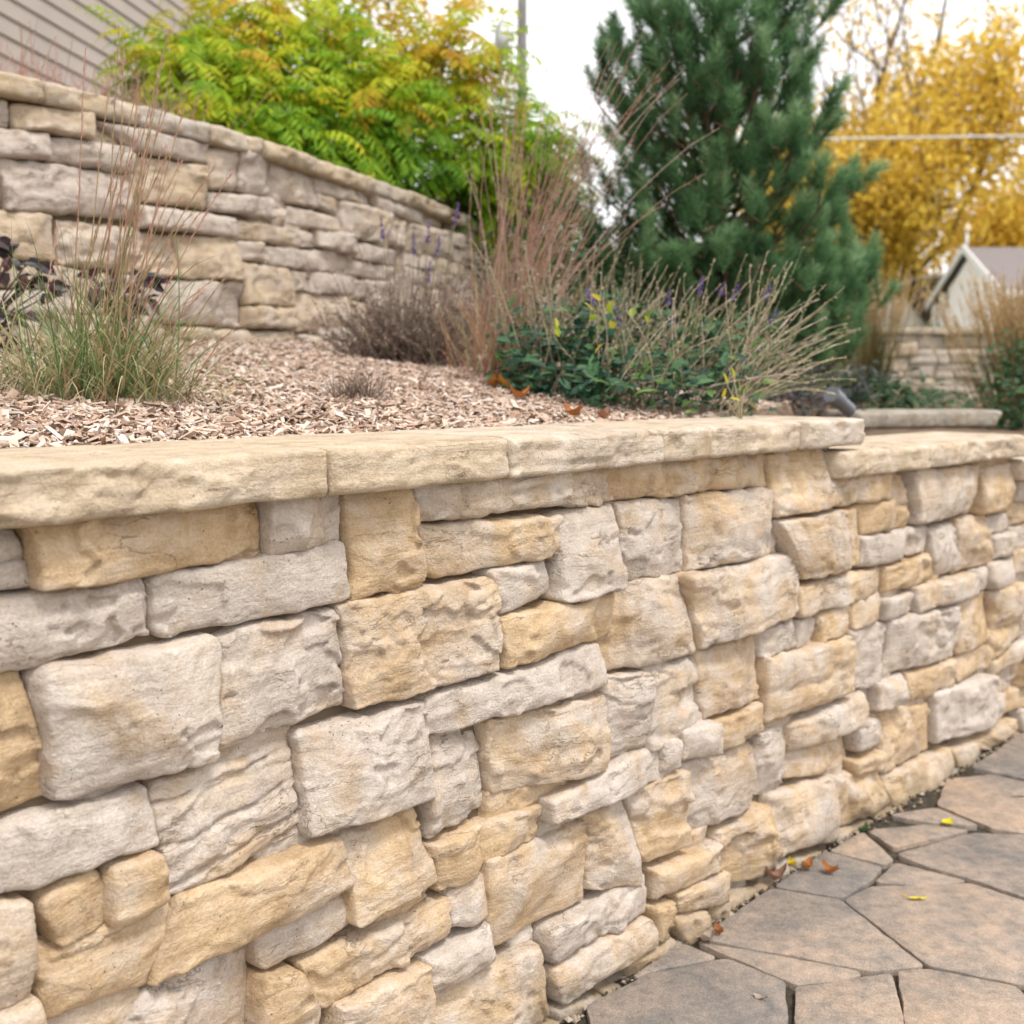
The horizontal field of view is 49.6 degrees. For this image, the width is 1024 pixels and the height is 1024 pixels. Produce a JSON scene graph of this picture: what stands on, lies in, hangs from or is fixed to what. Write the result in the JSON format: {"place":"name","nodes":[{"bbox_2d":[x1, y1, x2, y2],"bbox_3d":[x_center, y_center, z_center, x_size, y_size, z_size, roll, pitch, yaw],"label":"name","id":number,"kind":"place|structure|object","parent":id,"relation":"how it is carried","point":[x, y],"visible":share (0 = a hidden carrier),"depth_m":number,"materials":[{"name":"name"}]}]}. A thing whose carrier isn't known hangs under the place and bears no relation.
{"place":"outdoors","nodes":[
{"label":"outdoors","id":0,"kind":"place"},
{"bbox_2d":[2,343,1023,446],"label":"planting bed","id":1,"kind":"object","parent":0,"point":[785,410],"visible":0.02,"depth_m":3.89,"materials":[{"name":"soil"}]},
{"bbox_2d":[0,236,69,352],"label":"ninebark shrub","id":2,"kind":"object","parent":1,"relation":"on","point":[5,243],"visible":0.81,"depth_m":2.70,"materials":[{"name":"purple plant"}]},
{"bbox_2d":[58,267,170,353],"bbox_3d":[-1.011,-0.489,2.798,0.317,0.256,0.191,0,7,0],"label":"ninebark shrub","id":3,"kind":"object","parent":1,"relation":"on","point":[148,280],"visible":0.33,"depth_m":2.79,"materials":[{"name":"purple plant"}]},
{"bbox_2d":[0,22,337,416],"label":"ornamental grass","id":4,"kind":"object","parent":1,"relation":"on","point":[102,374],"depth_m":2.02,"materials":[{"name":"green plant"}]},
{"bbox_2d":[0,71,575,344],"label":"terrace wall","id":5,"kind":"structure","parent":1,"relation":"on","point":[273,206],"depth_m":3.77,"materials":[{"name":"stone"}]},
{"bbox_2d":[301,358,409,402],"bbox_3d":[-0.340,-0.288,2.399,0.256,0.115,0.253,0,7,0],"label":"dry tuft","id":6,"kind":"object","parent":1,"relation":"on","point":[359,389],"visible":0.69,"depth_m":2.38,"materials":[{"name":"brown plant"}]},
{"bbox_2d":[0,335,792,447],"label":"wood chips","id":7,"kind":"object","parent":1,"relation":"on","point":[202,423],"visible":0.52,"depth_m":2.30,"materials":[{"name":"beige wood"}]},
{"bbox_2d":[486,374,499,385],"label":"fallen leaf","id":8,"kind":"object","parent":7,"relation":"on","point":[492,382],"visible":0.92,"depth_m":2.96,"materials":[{"name":"orange plant"}]},
{"bbox_2d":[492,374,524,388],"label":"fallen leaf","id":9,"kind":"object","parent":7,"relation":"on","point":[503,381],"visible":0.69,"depth_m":2.92,"materials":[{"name":"orange plant"}]},
{"bbox_2d":[505,385,529,396],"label":"fallen leaf","id":10,"kind":"object","parent":7,"relation":"on","point":[519,393],"visible":1,"depth_m":2.69,"materials":[{"name":"orange plant"}]},
{"bbox_2d":[564,402,586,415],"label":"fallen leaf","id":11,"kind":"object","parent":7,"relation":"on","point":[574,411],"visible":1,"depth_m":2.44,"materials":[{"name":"orange plant"}]},
{"bbox_2d":[596,405,610,418],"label":"fallen leaf","id":12,"kind":"object","parent":7,"relation":"on","point":[603,414],"visible":0.99,"depth_m":2.40,"materials":[{"name":"brown plant"}]},
{"bbox_2d":[287,202,547,366],"bbox_3d":[-0.350,-0.756,3.713,0.738,0.540,0.768,-4,8,-34],"label":"twiggy bush","id":13,"kind":"object","parent":1,"relation":"on","point":[404,342],"visible":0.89,"depth_m":3.62,"materials":[{"name":"brown plant"}]},
{"bbox_2d":[390,6,719,380],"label":"ornamental grass","id":14,"kind":"object","parent":1,"relation":"on","point":[493,360],"depth_m":3.22,"materials":[{"name":"brown plant"}]},
{"bbox_2d":[442,180,700,354],"bbox_3d":[0.125,-0.996,5.063,0.936,1.107,1.228,-4,8,-32],"label":"green shrub","id":15,"kind":"object","parent":1,"relation":"on","point":[581,255],"visible":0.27,"depth_m":5.02,"materials":[{"name":"green plant"}]},
{"bbox_2d":[471,231,695,408],"bbox_3d":[0.192,-0.519,3.095,0.629,0.585,1.045,0,7,0],"label":"leafy plant","id":16,"kind":"object","parent":1,"relation":"on","point":[535,343],"visible":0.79,"depth_m":3.00,"materials":[{"name":"green plant"}]},
{"bbox_2d":[541,247,859,416],"bbox_3d":[0.558,-0.406,2.969,0.966,0.549,0.865,0,7,0],"label":"salvia clump","id":17,"kind":"object","parent":1,"relation":"on","point":[677,372],"visible":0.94,"depth_m":2.86,"materials":[{"name":"green plant"}]},
{"bbox_2d":[541,0,905,393],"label":"pine tree","id":18,"kind":"object","parent":1,"relation":"on","point":[712,87],"visible":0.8,"depth_m":5.00,"materials":[{"name":"green plant"}]},
{"bbox_2d":[722,368,757,418],"bbox_3d":[0.530,-0.277,2.619,0.084,0.132,0.147,0,7,0],"label":"yellow sprig","id":19,"kind":"object","parent":1,"relation":"on","point":[739,410],"visible":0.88,"depth_m":2.62,"materials":[{"name":"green plant"}]},
{"bbox_2d":[741,350,864,416],"bbox_3d":[1.185,-0.506,4.357,0.442,0.282,1.157,3,7,21],"label":"purple sage","id":20,"kind":"object","parent":1,"relation":"on","point":[805,395],"visible":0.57,"depth_m":4.20,"materials":[{"name":"brown plant"}]},
{"bbox_2d":[823,386,855,417],"bbox_3d":[1.122,-0.307,3.792,0.058,0.244,0.166,6,9,43],"label":"garden spotlight","id":21,"kind":"object","parent":1,"relation":"on","point":[841,403],"visible":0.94,"depth_m":3.74,"materials":[{"name":"metal"}]},
{"bbox_2d":[813,360,898,409],"bbox_3d":[1.530,-0.517,4.990,0.375,0.335,0.500,3,8,27],"label":"purple sage","id":22,"kind":"object","parent":1,"relation":"on","point":[856,387],"visible":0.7,"depth_m":4.96,"materials":[{"name":"brown plant"}]},
{"bbox_2d":[834,266,952,390],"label":"reed grass","id":23,"kind":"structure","parent":1,"relation":"on","point":[871,353],"depth_m":8.04,"materials":[{"name":"brown plant"}]},
{"bbox_2d":[813,367,996,408],"bbox_3d":[2.458,-0.689,6.867,1.191,0.369,4.851,3,7,26],"label":"ground cover plant","id":24,"kind":"object","parent":1,"relation":"on","point":[909,398],"visible":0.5,"depth_m":5.34,"materials":[{"name":"green plant"}]},
{"bbox_2d":[816,409,1001,429],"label":"stone slab","id":25,"kind":"structure","parent":1,"relation":"on","point":[924,418],"depth_m":4.19,"materials":[{"name":"beige stone"}]},
{"bbox_2d":[917,266,1023,420],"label":"reed grass","id":26,"kind":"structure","parent":1,"relation":"on","point":[1021,317],"depth_m":6.18,"materials":[{"name":"beige plant"}]},
{"bbox_2d":[960,328,1023,430],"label":"green shrub","id":27,"kind":"object","parent":1,"relation":"on","point":[1014,423],"visible":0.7,"depth_m":5.05,"materials":[{"name":"green plant"}]},
{"bbox_2d":[223,0,1023,295],"label":"sky","id":28,"kind":"structure","parent":0,"point":[573,18],"materials":[{"name":"white"}]},
{"bbox_2d":[618,335,851,389],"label":"lawn","id":29,"kind":"structure","parent":0,"point":[839,364],"depth_m":11.63,"materials":[{"name":"green plant"}]},
{"bbox_2d":[222,0,518,151],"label":"autumn tree","id":30,"kind":"object","parent":29,"relation":"on","point":[386,3],"visible":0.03,"depth_m":28.45,"materials":[{"name":"yellow plant"}]},
{"bbox_2d":[494,0,526,129],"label":"utility pole","id":31,"kind":"object","parent":29,"relation":"on","point":[522,40],"visible":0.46,"depth_m":36.27,"materials":[{"name":"wood"}]},
{"bbox_2d":[539,135,1023,143],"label":"overhead cable","id":32,"kind":"object","parent":31,"relation":"attached to","point":[926,137],"visible":0.42,"depth_m":35.09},
{"bbox_2d":[505,194,623,317],"bbox_3d":[0.683,-3.918,20.708,3.845,4.368,4.931,0,7,0],"label":"bushy tree","id":33,"kind":"object","parent":29,"relation":"on","point":[572,245],"depth_m":19.96,"materials":[{"name":"green plant"}]},
{"bbox_2d":[582,213,763,333],"bbox_3d":[2.938,-4.130,21.455,4.441,4.029,4.308,-6,9,-40],"label":"bushy tree","id":34,"kind":"object","parent":29,"relation":"on","point":[601,215],"depth_m":20.86,"materials":[{"name":"green plant"}]},
{"bbox_2d":[742,212,885,330],"bbox_3d":[5.187,-3.943,22.611,4.765,3.922,4.467,0,7,0],"label":"bushy tree","id":35,"kind":"object","parent":29,"relation":"on","point":[804,271],"visible":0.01,"depth_m":21.96,"materials":[{"name":"green plant"}]},
{"bbox_2d":[678,0,1023,327],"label":"autumn tree","id":36,"kind":"object","parent":29,"relation":"on","point":[987,102],"visible":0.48,"depth_m":45.47,"materials":[{"name":"yellow plant"}]},
{"bbox_2d":[728,79,992,314],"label":"autumn tree","id":37,"kind":"object","parent":29,"relation":"on","point":[863,207],"visible":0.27,"depth_m":45.67,"materials":[{"name":"yellow plant"}]},
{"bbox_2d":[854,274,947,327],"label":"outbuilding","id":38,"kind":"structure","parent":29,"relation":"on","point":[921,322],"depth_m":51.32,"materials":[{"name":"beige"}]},
{"bbox_2d":[851,108,951,300],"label":"autumn tree","id":39,"kind":"object","parent":29,"relation":"on","point":[927,270],"visible":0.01,"depth_m":58.74,"materials":[{"name":"plant"}]},
{"bbox_2d":[783,0,1022,282],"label":"bare tree","id":40,"kind":"object","parent":29,"relation":"on","point":[938,39],"visible":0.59,"depth_m":46.16,"materials":[{"name":"brown plant"}]},
{"bbox_2d":[822,321,1016,334],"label":"grass","id":41,"kind":"structure","parent":29,"relation":"on","point":[923,326],"depth_m":11.72,"materials":[{"name":"brown plant"}]},
{"bbox_2d":[846,327,1005,408],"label":"garden wall","id":42,"kind":"structure","parent":29,"relation":"on","point":[937,339],"depth_m":11.47,"materials":[{"name":"stone"}]},
{"bbox_2d":[918,123,1023,273],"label":"autumn tree","id":43,"kind":"object","parent":29,"relation":"on","point":[1007,231],"visible":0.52,"depth_m":54.87,"materials":[{"name":"yellow plant"}]},
{"bbox_2d":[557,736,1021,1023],"bbox_3d":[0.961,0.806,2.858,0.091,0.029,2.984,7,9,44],"label":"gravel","id":44,"kind":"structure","parent":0,"point":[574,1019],"depth_m":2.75,"materials":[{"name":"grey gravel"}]},
{"bbox_2d":[559,733,1023,1023],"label":"patio","id":45,"kind":"structure","parent":0,"point":[858,939],"depth_m":2.27,"materials":[{"name":"grey stone"}]},
{"bbox_2d":[0,415,1023,1023],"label":"retaining wall","id":46,"kind":"structure","parent":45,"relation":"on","point":[522,725],"depth_m":1.73,"materials":[{"name":"stone"}]},
{"bbox_2d":[696,927,713,940],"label":"fallen leaf","id":47,"kind":"object","parent":45,"relation":"on","point":[707,935],"visible":1,"depth_m":2.26,"materials":[{"name":"grey plant"}]},
{"bbox_2d":[714,923,724,933],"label":"fallen leaf","id":48,"kind":"object","parent":45,"relation":"on","point":[718,928],"visible":1,"depth_m":2.29,"materials":[{"name":"brown plant"}]},
{"bbox_2d":[752,991,769,998],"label":"fallen leaf","id":49,"kind":"object","parent":45,"relation":"on","point":[758,996],"visible":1,"depth_m":2.04,"materials":[{"name":"beige plant"}]},
{"bbox_2d":[763,863,786,879],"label":"fallen leaf","id":50,"kind":"object","parent":45,"relation":"on","point":[776,874],"visible":1,"depth_m":2.53,"materials":[{"name":"brown plant"}]},
{"bbox_2d":[788,857,795,864],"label":"fallen leaf","id":51,"kind":"object","parent":45,"relation":"on","point":[791,861],"visible":1,"depth_m":2.60,"materials":[{"name":"yellow plant"}]},
{"bbox_2d":[802,856,812,868],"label":"fallen leaf","id":52,"kind":"object","parent":45,"relation":"on","point":[807,863],"visible":1,"depth_m":2.59,"materials":[{"name":"orange plant"}]},
{"bbox_2d":[822,858,842,872],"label":"fallen leaf","id":53,"kind":"object","parent":45,"relation":"on","point":[829,868],"visible":1,"depth_m":2.57,"materials":[{"name":"orange plant"}]},
{"bbox_2d":[858,822,872,832],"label":"weed","id":54,"kind":"object","parent":45,"relation":"on","point":[864,828],"visible":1,"depth_m":2.82,"materials":[{"name":"green plant"}]},
{"bbox_2d":[900,894,926,898],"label":"fallen leaf","id":55,"kind":"object","parent":45,"relation":"on","point":[914,897],"visible":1,"depth_m":2.44,"materials":[{"name":"yellow plant"}]},
{"bbox_2d":[941,818,952,823],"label":"fallen leaf","id":56,"kind":"object","parent":45,"relation":"on","point":[948,821],"visible":1,"depth_m":2.85,"materials":[{"name":"yellow plant"}]},
{"bbox_2d":[925,223,1023,327],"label":"garage","id":57,"kind":"structure","parent":0,"point":[978,262],"depth_m":42.03,"materials":[{"name":"beige"}]},
{"label":"upper bed","id":58,"kind":"structure","parent":0,"visible":0},
{"bbox_2d":[0,10,89,89],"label":"maroon grass","id":59,"kind":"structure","parent":58,"relation":"on","point":[25,70],"depth_m":3.40,"materials":[{"name":"brown plant"}]},
{"bbox_2d":[0,51,111,97],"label":"maroon grass","id":60,"kind":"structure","parent":58,"relation":"on","point":[60,74],"depth_m":3.64,"materials":[{"name":"brown plant"}]},
{"bbox_2d":[43,63,158,109],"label":"maroon grass","id":61,"kind":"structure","parent":58,"relation":"on","point":[106,86],"depth_m":3.72,"materials":[{"name":"brown plant"}]},
{"bbox_2d":[0,0,222,114],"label":"house","id":62,"kind":"structure","parent":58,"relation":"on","point":[61,21],"depth_m":6.69,"materials":[{"name":"paint"}]},
{"bbox_2d":[70,62,272,131],"bbox_3d":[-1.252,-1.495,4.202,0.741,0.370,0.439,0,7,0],"label":"maroon grass","id":63,"kind":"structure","parent":58,"relation":"on","point":[176,98],"depth_m":4.14,"materials":[{"name":"brown plant"}]},
{"bbox_2d":[75,0,616,269],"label":"sumac shrub","id":64,"kind":"object","parent":58,"relation":"on","point":[381,117],"visible":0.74,"depth_m":5.44,"materials":[{"name":"green plant"}]}
]}

